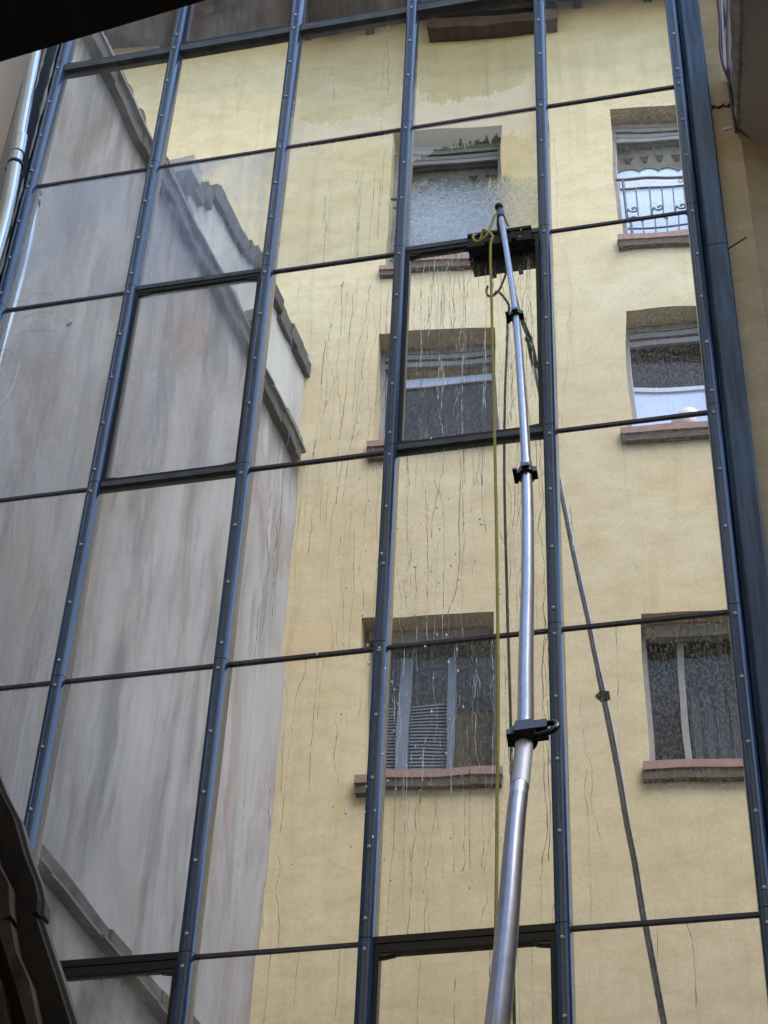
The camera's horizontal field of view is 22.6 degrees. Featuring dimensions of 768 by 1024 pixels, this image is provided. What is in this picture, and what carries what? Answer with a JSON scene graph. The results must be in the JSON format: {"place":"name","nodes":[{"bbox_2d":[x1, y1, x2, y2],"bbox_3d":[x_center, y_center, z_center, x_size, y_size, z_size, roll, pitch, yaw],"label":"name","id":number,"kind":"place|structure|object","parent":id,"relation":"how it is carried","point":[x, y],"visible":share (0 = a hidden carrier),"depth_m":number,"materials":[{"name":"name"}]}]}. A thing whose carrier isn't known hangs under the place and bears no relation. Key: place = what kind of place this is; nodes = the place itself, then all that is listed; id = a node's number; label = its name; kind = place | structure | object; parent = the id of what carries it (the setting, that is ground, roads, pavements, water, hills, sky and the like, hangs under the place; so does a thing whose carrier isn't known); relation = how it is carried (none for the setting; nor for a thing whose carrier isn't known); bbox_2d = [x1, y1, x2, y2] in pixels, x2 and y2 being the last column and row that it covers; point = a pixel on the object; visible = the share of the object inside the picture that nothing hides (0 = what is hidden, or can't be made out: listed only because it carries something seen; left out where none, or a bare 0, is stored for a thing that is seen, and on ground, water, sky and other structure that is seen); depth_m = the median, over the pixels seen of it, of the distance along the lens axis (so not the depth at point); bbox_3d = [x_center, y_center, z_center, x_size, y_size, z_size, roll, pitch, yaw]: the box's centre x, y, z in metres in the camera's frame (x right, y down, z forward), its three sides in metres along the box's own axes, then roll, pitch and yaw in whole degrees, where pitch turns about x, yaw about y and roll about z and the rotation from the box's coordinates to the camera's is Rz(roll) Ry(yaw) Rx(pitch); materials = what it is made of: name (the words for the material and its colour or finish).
{"place":"outdoors","nodes":[
{"label":"outdoors","id":0,"kind":"place"},
{"bbox_2d":[0,772,79,1023],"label":"lean to roof","id":1,"kind":"object","parent":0,"point":[34,988],"visible":1,"depth_m":2.02,"materials":[{"name":"metal"}]},
{"bbox_2d":[0,0,204,61],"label":"eave board","id":2,"kind":"object","parent":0,"point":[28,26],"visible":1,"depth_m":2.27,"materials":[{"name":"brown wood"}]},
{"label":"ground","id":3,"kind":"structure","parent":0,"visible":0},
{"bbox_2d":[0,54,27,163],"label":"white wall","id":4,"kind":"structure","parent":3,"relation":"on","point":[12,70],"depth_m":10.07,"materials":[{"name":"paint"}]},
{"bbox_2d":[0,49,44,201],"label":"wall return","id":5,"kind":"object","parent":3,"relation":"on","point":[4,161],"depth_m":9.69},
{"bbox_2d":[0,0,767,1023],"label":"glass facade","id":6,"kind":"structure","parent":3,"relation":"on","point":[236,248],"depth_m":7.43,"materials":[{"name":"glass"}]},
{"bbox_2d":[0,50,41,261],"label":"downpipe","id":7,"kind":"object","parent":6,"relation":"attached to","point":[13,168],"visible":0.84,"depth_m":9.40,"materials":[{"name":"grey metal"}]},
{"bbox_2d":[264,421,481,838],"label":"falling drops","id":8,"kind":"object","parent":6,"relation":"attached to","point":[379,647],"visible":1,"depth_m":6.82,"materials":[{"name":"liquid"}]},
{"bbox_2d":[728,237,746,249],"bbox_3d":[1.465,-1.115,7.963,0.090,0.017,0.008,-27,-50,30],"label":"iron rod","id":9,"kind":"object","parent":6,"relation":"attached to","point":[737,243],"visible":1,"depth_m":7.96,"materials":[{"name":"black metal"}]},
{"bbox_2d":[467,202,560,1023],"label":"cleaning pole","id":10,"kind":"object","parent":3,"relation":"on","point":[526,733],"visible":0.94,"depth_m":3.34,"materials":[{"name":"metal"}]},
{"bbox_2d":[472,213,508,936],"bbox_3d":[0.273,1.615,5.506,0.156,7.983,0.405,-7,-42,11],"label":"water hose","id":11,"kind":"object","parent":10,"relation":"hanging from","point":[488,231],"visible":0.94,"depth_m":6.96,"materials":[{"name":"rubber"}]},
{"bbox_2d":[719,0,737,135],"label":"storeys","id":12,"kind":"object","parent":3,"relation":"on","point":[725,2],"depth_m":9.59,"materials":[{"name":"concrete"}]},
{"bbox_2d":[729,0,767,146],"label":"grey soffit","id":13,"kind":"structure","parent":12,"relation":"attached to","point":[749,54],"depth_m":8.28,"materials":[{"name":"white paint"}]},
{"bbox_2d":[720,0,727,81],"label":"electric cable","id":14,"kind":"object","parent":13,"relation":"attached to","point":[722,25],"visible":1,"depth_m":8.90,"materials":[{"name":"grey plastic"}]},
{"bbox_2d":[716,0,737,132],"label":"electric cable","id":15,"kind":"object","parent":13,"relation":"attached to","point":[724,68],"visible":1,"depth_m":8.73,"materials":[{"name":"black plastic"}]},
{"bbox_2d":[721,1,733,104],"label":"electric cable","id":16,"kind":"object","parent":13,"relation":"attached to","point":[724,15],"visible":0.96,"depth_m":8.97,"materials":[{"name":"black plastic"}]},
{"bbox_2d":[726,0,730,98],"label":"electric cable","id":17,"kind":"object","parent":13,"relation":"attached to","point":[727,35],"visible":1,"depth_m":8.86,"materials":[{"name":"grey plastic"}]},
{"bbox_2d":[698,0,767,567],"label":"yellow pilaster","id":18,"kind":"object","parent":3,"relation":"on","point":[750,314],"visible":0.87,"depth_m":7.98,"materials":[{"name":"paint"}]},
{"bbox_2d":[737,128,767,331],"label":"passage wall","id":19,"kind":"structure","parent":3,"relation":"on","point":[755,154],"depth_m":8.30,"materials":[{"name":"paint"}]}
]}

